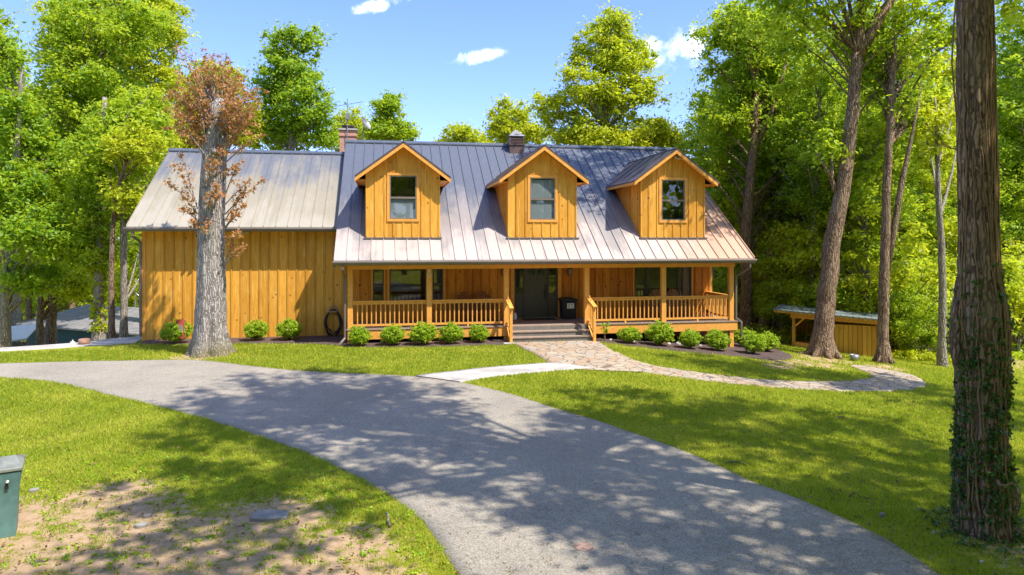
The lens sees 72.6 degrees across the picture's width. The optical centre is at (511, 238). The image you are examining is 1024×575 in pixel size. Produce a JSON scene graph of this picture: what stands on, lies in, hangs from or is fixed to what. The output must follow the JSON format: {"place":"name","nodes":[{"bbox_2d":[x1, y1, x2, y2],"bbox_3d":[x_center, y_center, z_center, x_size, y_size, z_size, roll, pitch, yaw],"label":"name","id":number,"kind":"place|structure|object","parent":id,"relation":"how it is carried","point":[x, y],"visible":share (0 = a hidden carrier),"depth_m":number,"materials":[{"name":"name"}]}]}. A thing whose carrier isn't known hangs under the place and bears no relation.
{"place":"outdoors","nodes":[
{"label":"outdoors","id":0,"kind":"place"},
{"bbox_2d":[0,336,140,350],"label":"parking pad","id":1,"kind":"object","parent":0,"point":[124,340],"visible":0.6,"depth_m":23.94,"materials":[{"name":"concrete"}]},
{"bbox_2d":[0,360,938,574],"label":"driveway","id":2,"kind":"structure","parent":0,"point":[298,409],"depth_m":11.19,"materials":[{"name":"asphalt"}]},
{"bbox_2d":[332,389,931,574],"bbox_3d":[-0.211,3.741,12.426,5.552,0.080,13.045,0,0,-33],"label":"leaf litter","id":3,"kind":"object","parent":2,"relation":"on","point":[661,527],"visible":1,"depth_m":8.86,"materials":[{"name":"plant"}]},
{"bbox_2d":[416,362,590,381],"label":"concrete path","id":4,"kind":"structure","parent":0,"point":[473,374],"depth_m":19.36,"materials":[{"name":"concrete"}]},
{"bbox_2d":[0,246,1023,574],"bbox_3d":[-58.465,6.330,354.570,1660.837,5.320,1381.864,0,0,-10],"label":"ground","id":5,"kind":"structure","parent":0,"point":[224,558],"depth_m":9.50,"materials":[{"name":"plant"}]},
{"bbox_2d":[0,454,25,538],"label":"utility box","id":6,"kind":"object","parent":5,"relation":"on","point":[11,467],"visible":0.97,"depth_m":8.87,"materials":[{"name":"green paint"}]},
{"bbox_2d":[0,5,30,150],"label":"forest tree","id":7,"kind":"object","parent":5,"relation":"on","point":[5,22],"visible":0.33,"depth_m":39.37,"materials":[{"name":"green plant"}]},
{"bbox_2d":[11,323,35,346],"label":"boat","id":8,"kind":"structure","parent":5,"relation":"on","point":[22,332],"depth_m":39.32,"materials":[{"name":"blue plastic"}]},
{"bbox_2d":[0,34,70,342],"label":"broad tree","id":9,"kind":"object","parent":5,"relation":"on","point":[15,316],"visible":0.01,"depth_m":51.78,"materials":[{"name":"green plant"}]},
{"bbox_2d":[0,26,92,347],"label":"forked tree","id":10,"kind":"object","parent":5,"relation":"on","point":[26,183],"visible":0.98,"depth_m":32.73,"materials":[{"name":"green plant"}]},
{"bbox_2d":[0,201,107,344],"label":"slim tree","id":11,"kind":"object","parent":5,"relation":"on","point":[77,291],"visible":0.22,"depth_m":35.84,"materials":[{"name":"green plant"}]},
{"bbox_2d":[47,270,92,311],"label":"understory tree","id":12,"kind":"object","parent":5,"relation":"on","point":[78,303],"visible":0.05,"depth_m":61.75,"materials":[{"name":"green plant"}]},
{"bbox_2d":[16,304,138,345],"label":"outbuilding","id":13,"kind":"structure","parent":5,"relation":"on","point":[73,324],"depth_m":44.93,"materials":[{"name":"grey metal"}]},
{"bbox_2d":[11,0,177,344],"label":"crooked tree","id":14,"kind":"object","parent":5,"relation":"on","point":[139,22],"visible":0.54,"depth_m":36.28,"materials":[{"name":"green plant"}]},
{"bbox_2d":[49,97,166,340],"bbox_3d":[-18.921,-0.394,32.912,5.538,12.600,4.188,0,0,-10],"label":"ivy covered tree","id":15,"kind":"object","parent":5,"relation":"on","point":[92,257],"visible":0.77,"depth_m":32.55,"materials":[{"name":"green plant"}]},
{"bbox_2d":[18,0,200,239],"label":"broad tree","id":16,"kind":"object","parent":5,"relation":"on","point":[166,79],"visible":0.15,"depth_m":43.63,"materials":[{"name":"green plant"}]},
{"bbox_2d":[106,255,138,307],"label":"understory tree","id":17,"kind":"object","parent":5,"relation":"on","point":[117,295],"visible":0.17,"depth_m":60.10,"materials":[{"name":"green plant"}]},
{"bbox_2d":[82,85,178,337],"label":"thin tree","id":18,"kind":"object","parent":5,"relation":"on","point":[135,107],"visible":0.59,"depth_m":33.21,"materials":[{"name":"green plant"}]},
{"bbox_2d":[87,113,181,338],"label":"thin tree","id":19,"kind":"object","parent":5,"relation":"on","point":[130,140],"visible":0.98,"depth_m":30.86,"materials":[{"name":"green plant"}]},
{"bbox_2d":[156,43,268,358],"bbox_3d":[-9.521,-1.227,22.001,3.882,9.996,2.436,0,0,-10],"label":"dead tree","id":20,"kind":"object","parent":5,"relation":"on","point":[220,122],"visible":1,"depth_m":21.78,"materials":[{"name":"grey plant"}]},
{"bbox_2d":[166,55,273,149],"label":"broad tree","id":21,"kind":"object","parent":5,"relation":"on","point":[242,140],"visible":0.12,"depth_m":46.62,"materials":[{"name":"brown plant"}]},
{"bbox_2d":[0,449,448,574],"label":"lawn weeds","id":22,"kind":"object","parent":5,"relation":"on","point":[67,558],"visible":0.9,"depth_m":9.47,"materials":[{"name":"green plant"}]},
{"bbox_2d":[249,509,288,521],"bbox_3d":[-3.306,3.790,9.512,0.501,0.080,0.345,0,0,-10],"label":"flat stone","id":23,"kind":"object","parent":5,"relation":"on","point":[268,515],"visible":0.95,"depth_m":9.44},
{"bbox_2d":[241,18,346,150],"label":"broad tree","id":24,"kind":"object","parent":5,"relation":"on","point":[290,84],"visible":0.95,"depth_m":47.45,"materials":[{"name":"green plant"}]},
{"bbox_2d":[137,334,509,347],"bbox_3d":[-6.603,3.700,24.686,12.766,0.120,3.704,0,0,-10],"label":"mulch bed","id":25,"kind":"object","parent":5,"relation":"on","point":[406,342],"visible":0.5,"depth_m":24.64,"materials":[{"name":"brown soil"}]},
{"bbox_2d":[159,318,193,342],"bbox_3d":[-11.735,3.227,24.296,1.140,0.918,1.033,0,0,31],"label":"clipped shrub","id":26,"kind":"object","parent":25,"relation":"on","point":[173,333],"visible":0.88,"depth_m":24.08,"materials":[{"name":"green plant"}]},
{"bbox_2d":[243,319,269,339],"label":"clipped shrub","id":27,"kind":"object","parent":25,"relation":"on","point":[251,329],"visible":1,"depth_m":24.78,"materials":[{"name":"green plant"}]},
{"bbox_2d":[273,318,303,339],"bbox_3d":[-8.026,3.250,25.044,1.038,0.864,1.008,0,0,-35],"label":"clipped shrub","id":28,"kind":"object","parent":25,"relation":"on","point":[290,330],"visible":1,"depth_m":24.88,"materials":[{"name":"green plant"}]},
{"bbox_2d":[348,324,372,345],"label":"clipped shrub","id":29,"kind":"object","parent":25,"relation":"on","point":[359,336],"visible":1,"depth_m":23.54,"materials":[{"name":"green plant"}]},
{"bbox_2d":[378,323,406,344],"bbox_3d":[-4.091,3.279,23.863,0.904,0.803,0.997,0,0,3],"label":"clipped shrub","id":30,"kind":"object","parent":25,"relation":"on","point":[389,334],"visible":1,"depth_m":23.62,"materials":[{"name":"green plant"}]},
{"bbox_2d":[407,321,437,344],"bbox_3d":[-3.054,3.254,23.930,0.999,0.858,0.985,0,0,27],"label":"clipped shrub","id":31,"kind":"object","parent":25,"relation":"on","point":[422,333],"visible":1,"depth_m":23.76,"materials":[{"name":"green plant"}]},
{"bbox_2d":[437,321,464,343],"bbox_3d":[-2.119,3.268,24.148,0.990,0.825,0.962,0,0,-7],"label":"clipped shrub","id":32,"kind":"object","parent":25,"relation":"on","point":[450,333],"visible":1,"depth_m":24.00,"materials":[{"name":"green plant"}]},
{"bbox_2d":[468,323,491,341],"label":"clipped shrub","id":33,"kind":"object","parent":25,"relation":"on","point":[479,333],"visible":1,"depth_m":24.34,"materials":[{"name":"green plant"}]},
{"bbox_2d":[317,100,374,151],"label":"tree","id":34,"kind":"object","parent":5,"relation":"on","point":[353,120],"visible":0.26,"depth_m":51.41,"materials":[{"name":"green plant"}]},
{"bbox_2d":[357,88,423,140],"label":"tree","id":35,"kind":"object","parent":5,"relation":"on","point":[388,124],"visible":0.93,"depth_m":49.47,"materials":[{"name":"green plant"}]},
{"bbox_2d":[123,98,756,346],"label":"wooden house","id":36,"kind":"structure","parent":5,"relation":"on","point":[375,237],"depth_m":26.18,"materials":[{"name":"brown wood"}]},
{"bbox_2d":[324,305,342,335],"bbox_3d":[-6.684,3.091,26.080,0.693,1.217,0.230,0,0,-10],"label":"garden hose","id":37,"kind":"object","parent":36,"relation":"hanging from","point":[340,323],"visible":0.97,"depth_m":26.03,"materials":[{"name":"black plastic"}]},
{"bbox_2d":[371,269,385,304],"bbox_3d":[-5.087,1.740,26.536,0.540,1.540,0.105,0,0,-10],"label":"window","id":38,"kind":"structure","parent":36,"relation":"in","point":[383,284],"depth_m":26.52,"materials":[{"name":"brown wood"}]},
{"bbox_2d":[387,173,418,221],"bbox_3d":[-3.988,-1.480,25.470,1.560,2.160,0.955,0,0,-10],"label":"window","id":39,"kind":"structure","parent":36,"relation":"in","point":[402,188],"depth_m":25.10,"materials":[{"name":"orange glass"}]},
{"bbox_2d":[387,269,425,304],"bbox_3d":[-3.990,1.740,26.735,1.570,1.580,0.105,0,0,-10],"label":"window","id":40,"kind":"structure","parent":36,"relation":"in","point":[388,270],"depth_m":26.56,"materials":[{"name":"brown wood"}]},
{"bbox_2d":[432,269,445,303],"bbox_3d":[-2.863,1.740,26.940,0.580,1.580,0.105,0,0,-10],"label":"window","id":41,"kind":"structure","parent":36,"relation":"in","point":[443,283],"depth_m":26.93,"materials":[{"name":"brown wood"}]},
{"bbox_2d":[452,291,497,321],"bbox_3d":[-1.419,2.590,26.544,1.680,1.120,0.740,0,0,-10],"label":"porch bench","id":42,"kind":"object","parent":36,"relation":"on","point":[464,295],"visible":0.7,"depth_m":26.76,"materials":[{"name":"orange wood"}]},
{"bbox_2d":[514,268,558,318],"bbox_3d":[0.955,2.084,27.630,1.800,2.128,0.172,0,0,-10],"label":"door","id":43,"kind":"structure","parent":36,"relation":"in","point":[536,301],"depth_m":27.64,"materials":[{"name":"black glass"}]},
{"bbox_2d":[528,175,557,221],"bbox_3d":[1.059,-1.480,26.387,1.560,2.160,0.955,0,0,-10],"label":"window","id":44,"kind":"structure","parent":36,"relation":"in","point":[539,186],"depth_m":26.00,"materials":[{"name":"orange glass"}]},
{"bbox_2d":[558,297,577,318],"bbox_3d":[2.199,2.735,27.384,0.660,0.830,0.600,0,0,-10],"label":"waste bin","id":45,"kind":"object","parent":36,"relation":"on","point":[568,307],"visible":1,"depth_m":27.14,"materials":[{"name":"black plastic"}]},
{"bbox_2d":[633,267,692,296],"bbox_3d":[6.184,1.690,28.584,2.590,1.500,0.105,0,0,-10],"label":"window","id":46,"kind":"structure","parent":36,"relation":"in","point":[634,268],"depth_m":28.50,"materials":[{"name":"brown wood"}]},
{"bbox_2d":[645,289,691,317],"bbox_3d":[6.224,2.590,27.831,1.680,1.120,0.740,0,0,-10],"label":"porch bench","id":47,"kind":"object","parent":36,"relation":"on","point":[673,293],"visible":0.6,"depth_m":28.02,"materials":[{"name":"brown wood"}]},
{"bbox_2d":[659,177,686,222],"bbox_3d":[6.126,-1.480,27.308,1.560,2.160,0.955,0,0,-10],"label":"window","id":48,"kind":"structure","parent":36,"relation":"in","point":[667,200],"depth_m":26.94,"materials":[{"name":"orange glass"}]},
{"bbox_2d":[433,119,495,142],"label":"tree","id":49,"kind":"object","parent":5,"relation":"on","point":[464,133],"visible":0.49,"depth_m":55.21,"materials":[{"name":"green plant"}]},
{"bbox_2d":[0,339,1023,574],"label":"lawn grass","id":50,"kind":"structure","parent":5,"relation":"on","point":[928,373],"depth_m":13.84,"materials":[{"name":"plant"}]},
{"bbox_2d":[0,353,1023,574],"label":"fallen leaves","id":51,"kind":"object","parent":5,"relation":"on","point":[310,542],"visible":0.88,"depth_m":10.09,"materials":[{"name":"plant"}]},
{"bbox_2d":[480,93,551,143],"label":"tree","id":52,"kind":"object","parent":5,"relation":"on","point":[503,125],"visible":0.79,"depth_m":49.45,"materials":[{"name":"green plant"}]},
{"bbox_2d":[515,340,634,371],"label":"stone walk","id":53,"kind":"structure","parent":5,"relation":"on","point":[580,353],"depth_m":22.71,"materials":[{"name":"stone"}]},
{"bbox_2d":[518,0,682,146],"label":"broad tree","id":54,"kind":"object","parent":5,"relation":"on","point":[617,51],"visible":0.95,"depth_m":43.31,"materials":[{"name":"green plant"}]},
{"bbox_2d":[631,118,692,156],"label":"tree","id":55,"kind":"object","parent":5,"relation":"on","point":[670,140],"visible":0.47,"depth_m":45.02,"materials":[{"name":"green plant"}]},
{"bbox_2d":[596,333,792,359],"bbox_3d":[6.772,4.088,26.308,7.667,0.805,5.326,0,0,-10],"label":"mulch bed","id":56,"kind":"object","parent":5,"relation":"on","point":[739,350],"visible":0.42,"depth_m":25.35,"materials":[{"name":"soil"}]},
{"bbox_2d":[616,326,642,342],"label":"clipped shrub","id":57,"kind":"object","parent":56,"relation":"on","point":[631,335],"visible":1,"depth_m":25.09,"materials":[{"name":"green plant"}]},
{"bbox_2d":[643,320,674,344],"bbox_3d":[5.354,3.442,25.353,1.116,0.973,1.132,0,0,-1],"label":"clipped shrub","id":58,"kind":"object","parent":56,"relation":"on","point":[665,334],"visible":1,"depth_m":25.12,"materials":[{"name":"green plant"}]},
{"bbox_2d":[679,328,703,347],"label":"clipped shrub","id":59,"kind":"object","parent":56,"relation":"on","point":[687,338],"visible":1,"depth_m":24.99,"materials":[{"name":"green plant"}]},
{"bbox_2d":[702,328,732,350],"bbox_3d":[7.444,3.672,25.210,1.104,0.846,0.996,0,0,-20],"label":"clipped shrub","id":60,"kind":"object","parent":56,"relation":"on","point":[718,340],"visible":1,"depth_m":25.07,"materials":[{"name":"green plant"}]},
{"bbox_2d":[739,331,766,353],"bbox_3d":[8.709,3.767,25.193,1.008,0.864,1.038,0,0,27],"label":"clipped shrub","id":61,"kind":"object","parent":56,"relation":"on","point":[753,344],"visible":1,"depth_m":24.99,"materials":[{"name":"green plant"}]},
{"bbox_2d":[758,331,779,350],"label":"clipped shrub","id":62,"kind":"object","parent":56,"relation":"on","point":[772,342],"visible":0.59,"depth_m":26.22,"materials":[{"name":"green plant"}]},
{"bbox_2d":[664,48,749,291],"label":"forest tree","id":63,"kind":"object","parent":5,"relation":"on","point":[690,132],"visible":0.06,"depth_m":39.36,"materials":[{"name":"green plant"}]},
{"bbox_2d":[686,71,772,293],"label":"forest tree","id":64,"kind":"object","parent":5,"relation":"on","point":[701,114],"visible":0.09,"depth_m":38.04,"materials":[{"name":"green plant"}]},
{"bbox_2d":[682,0,792,209],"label":"forest tree","id":65,"kind":"object","parent":5,"relation":"on","point":[708,47],"visible":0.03,"depth_m":41.75,"materials":[{"name":"green plant"}]},
{"bbox_2d":[712,263,764,319],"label":"understory tree","id":66,"kind":"object","parent":5,"relation":"on","point":[715,284],"visible":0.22,"depth_m":36.95,"materials":[{"name":"green plant"}]},
{"bbox_2d":[683,0,816,329],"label":"forked tree","id":67,"kind":"object","parent":5,"relation":"on","point":[746,90],"visible":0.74,"depth_m":33.95,"materials":[{"name":"green plant"}]},
{"bbox_2d":[714,116,791,328],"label":"forest tree","id":68,"kind":"object","parent":5,"relation":"on","point":[755,317],"visible":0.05,"depth_m":38.21,"materials":[{"name":"green plant"}]},
{"bbox_2d":[733,120,808,329],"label":"forest tree","id":69,"kind":"object","parent":5,"relation":"on","point":[758,249],"visible":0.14,"depth_m":35.94,"materials":[{"name":"green plant"}]},
{"bbox_2d":[739,110,813,330],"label":"pale trunk tree","id":70,"kind":"object","parent":5,"relation":"on","point":[774,216],"visible":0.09,"depth_m":35.80,"materials":[{"name":"green plant"}]},
{"bbox_2d":[747,276,816,337],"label":"understory tree","id":71,"kind":"object","parent":5,"relation":"on","point":[763,310],"visible":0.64,"depth_m":32.79,"materials":[{"name":"green plant"}]},
{"bbox_2d":[738,217,840,329],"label":"understory tree","id":72,"kind":"object","parent":5,"relation":"on","point":[765,263],"visible":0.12,"depth_m":34.13,"materials":[{"name":"green plant"}]},
{"bbox_2d":[735,179,869,310],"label":"understory tree","id":73,"kind":"object","parent":5,"relation":"on","point":[797,255],"visible":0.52,"depth_m":32.36,"materials":[{"name":"green plant"}]},
{"bbox_2d":[756,66,854,262],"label":"forest tree","id":74,"kind":"object","parent":5,"relation":"on","point":[767,175],"visible":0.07,"depth_m":35.30,"materials":[{"name":"green plant"}]},
{"bbox_2d":[744,17,876,300],"bbox_3d":[14.145,-2.407,32.880,6.028,15.494,6.275,0,0,-22],"label":"forest tree","id":75,"kind":"object","parent":5,"relation":"on","point":[800,119],"visible":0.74,"depth_m":32.34,"materials":[{"name":"green plant"}]},
{"bbox_2d":[782,281,866,326],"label":"understory tree","id":76,"kind":"object","parent":5,"relation":"on","point":[808,296],"visible":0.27,"depth_m":31.11,"materials":[{"name":"green plant"}]},
{"bbox_2d":[773,304,877,356],"bbox_3d":[13.634,4.132,29.807,4.342,2.290,2.650,0,0,28],"label":"woodshed","id":77,"kind":"object","parent":5,"relation":"on","point":[857,334],"visible":0.61,"depth_m":28.74,"materials":[{"name":"wood"}]},
{"bbox_2d":[728,0,955,359],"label":"leaning tree","id":78,"kind":"object","parent":5,"relation":"on","point":[858,41],"visible":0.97,"depth_m":26.72,"materials":[{"name":"green plant"}]},
{"bbox_2d":[779,69,906,275],"bbox_3d":[16.104,-1.391,33.749,5.530,14.049,5.849,0,0,6],"label":"forest tree","id":79,"kind":"object","parent":5,"relation":"on","point":[860,158],"visible":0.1,"depth_m":32.70,"materials":[{"name":"green plant"}]},
{"bbox_2d":[804,84,924,311],"bbox_3d":[15.765,-0.985,31.283,5.168,12.772,5.675,0,0,18],"label":"forest tree","id":80,"kind":"object","parent":5,"relation":"on","point":[861,180],"visible":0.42,"depth_m":30.45,"materials":[{"name":"green plant"}]},
{"bbox_2d":[791,76,949,263],"bbox_3d":[18.550,-1.834,36.143,6.204,16.122,6.703,0,0,-31],"label":"forest tree","id":81,"kind":"object","parent":5,"relation":"on","point":[932,218],"visible":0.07,"depth_m":34.93,"materials":[{"name":"green plant"}]},
{"bbox_2d":[721,322,1023,360],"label":"forest floor plants","id":82,"kind":"object","parent":5,"relation":"on","point":[784,333],"visible":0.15,"depth_m":31.91,"materials":[{"name":"green plant"}]},
{"bbox_2d":[801,169,956,344],"bbox_3d":[16.344,1.119,31.302,7.505,9.141,6.464,0,0,36],"label":"understory tree","id":83,"kind":"object","parent":5,"relation":"on","point":[902,276],"visible":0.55,"depth_m":30.33,"materials":[{"name":"green plant"}]},
{"bbox_2d":[816,1,955,363],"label":"ivy covered tree","id":84,"kind":"object","parent":5,"relation":"on","point":[879,69],"visible":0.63,"depth_m":26.85,"materials":[{"name":"plant"}]},
{"bbox_2d":[868,278,937,355],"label":"understory tree","id":85,"kind":"object","parent":5,"relation":"on","point":[909,323],"visible":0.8,"depth_m":29.17,"materials":[{"name":"green plant"}]},
{"bbox_2d":[854,250,951,312],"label":"understory tree","id":86,"kind":"object","parent":5,"relation":"on","point":[913,260],"visible":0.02,"depth_m":33.09,"materials":[{"name":"green plant"}]},
{"bbox_2d":[876,283,949,345],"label":"understory tree","id":87,"kind":"object","parent":5,"relation":"on","point":[921,292],"visible":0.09,"depth_m":30.61,"materials":[{"name":"green plant"}]},
{"bbox_2d":[875,248,957,342],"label":"understory tree","id":88,"kind":"object","parent":5,"relation":"on","point":[931,281],"visible":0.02,"depth_m":33.16,"materials":[{"name":"green plant"}]},
{"bbox_2d":[889,290,950,351],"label":"understory tree","id":89,"kind":"object","parent":5,"relation":"on","point":[926,339],"visible":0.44,"depth_m":29.41,"materials":[{"name":"green plant"}]},
{"bbox_2d":[891,344,951,363],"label":"forest floor plants","id":90,"kind":"object","parent":5,"relation":"on","point":[910,353],"visible":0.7,"depth_m":28.83,"materials":[{"name":"green plant"}]},
{"bbox_2d":[893,137,956,260],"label":"forest tree","id":91,"kind":"object","parent":5,"relation":"on","point":[920,192],"visible":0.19,"depth_m":37.05,"materials":[{"name":"green plant"}]},
{"bbox_2d":[899,46,1001,366],"bbox_3d":[18.756,-1.847,31.159,5.160,14.900,10.920,0,0,35],"label":"bare trunk tree","id":92,"kind":"object","parent":5,"relation":"on","point":[941,120],"visible":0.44,"depth_m":27.61,"materials":[{"name":"green plant"}]},
{"bbox_2d":[892,191,1019,342],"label":"understory tree","id":93,"kind":"object","parent":5,"relation":"on","point":[953,247],"visible":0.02,"depth_m":35.69,"materials":[{"name":"green plant"}]},
{"bbox_2d":[894,231,1023,310],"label":"understory tree","id":94,"kind":"object","parent":5,"relation":"on","point":[955,253],"visible":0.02,"depth_m":35.76,"materials":[{"name":"green plant"}]},
{"bbox_2d":[898,129,1021,257],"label":"forest tree","id":95,"kind":"object","parent":5,"relation":"on","point":[954,200],"visible":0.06,"depth_m":37.99,"materials":[{"name":"green plant"}]},
{"bbox_2d":[900,213,1023,332],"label":"understory tree","id":96,"kind":"object","parent":5,"relation":"on","point":[1007,264],"visible":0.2,"depth_m":33.68,"materials":[{"name":"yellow plant"}]},
{"bbox_2d":[915,504,1023,555],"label":"ground ivy","id":97,"kind":"object","parent":5,"relation":"on","point":[961,541],"visible":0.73,"depth_m":8.82,"materials":[{"name":"green plant"}]},
{"bbox_2d":[916,109,1023,242],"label":"forest tree","id":98,"kind":"object","parent":5,"relation":"on","point":[1010,218],"visible":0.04,"depth_m":38.55,"materials":[{"name":"green plant"}]},
{"bbox_2d":[917,0,1023,543],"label":"foreground tree","id":99,"kind":"object","parent":5,"relation":"on","point":[984,491],"visible":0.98,"depth_m":8.90,"materials":[{"name":"brown plant"}]},
{"bbox_2d":[956,0,1023,351],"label":"forest tree","id":100,"kind":"object","parent":5,"relation":"on","point":[1007,63],"visible":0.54,"depth_m":39.86,"materials":[{"name":"green plant"}]},
{"bbox_2d":[994,0,1023,31],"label":"shade tree","id":101,"kind":"object","parent":5,"relation":"on","point":[1011,8],"visible":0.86,"depth_m":17.72,"materials":[{"name":"green plant"}]},
{"bbox_2d":[995,2,1023,147],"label":"forest tree","id":102,"kind":"object","parent":5,"relation":"on","point":[996,34],"visible":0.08,"depth_m":45.33,"materials":[{"name":"green plant"}]},
{"bbox_2d":[998,92,1023,257],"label":"forest tree","id":103,"kind":"object","parent":5,"relation":"on","point":[1021,216],"visible":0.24,"depth_m":39.40,"materials":[{"name":"green plant"}]},
{"bbox_2d":[999,145,1023,254],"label":"forest tree","id":104,"kind":"object","parent":5,"relation":"on","point":[1018,234],"visible":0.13,"depth_m":39.31,"materials":[{"name":"green plant"}]},
{"bbox_2d":[1001,231,1023,346],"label":"understory tree","id":105,"kind":"object","parent":5,"relation":"on","point":[1008,242],"visible":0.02,"depth_m":37.33,"materials":[{"name":"green plant"}]},
{"bbox_2d":[1004,257,1023,349],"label":"understory tree","id":106,"kind":"object","parent":5,"relation":"on","point":[1019,339],"visible":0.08,"depth_m":35.72,"materials":[{"name":"green plant"}]},
{"bbox_2d":[0,0,1023,238],"label":"sky","id":107,"kind":"structure","parent":0,"point":[449,56],"materials":[{"name":"blue"}]},
{"bbox_2d":[575,352,926,391],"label":"garden path","id":108,"kind":"structure","parent":0,"point":[882,379],"depth_m":19.87,"materials":[{"name":"gravel"}]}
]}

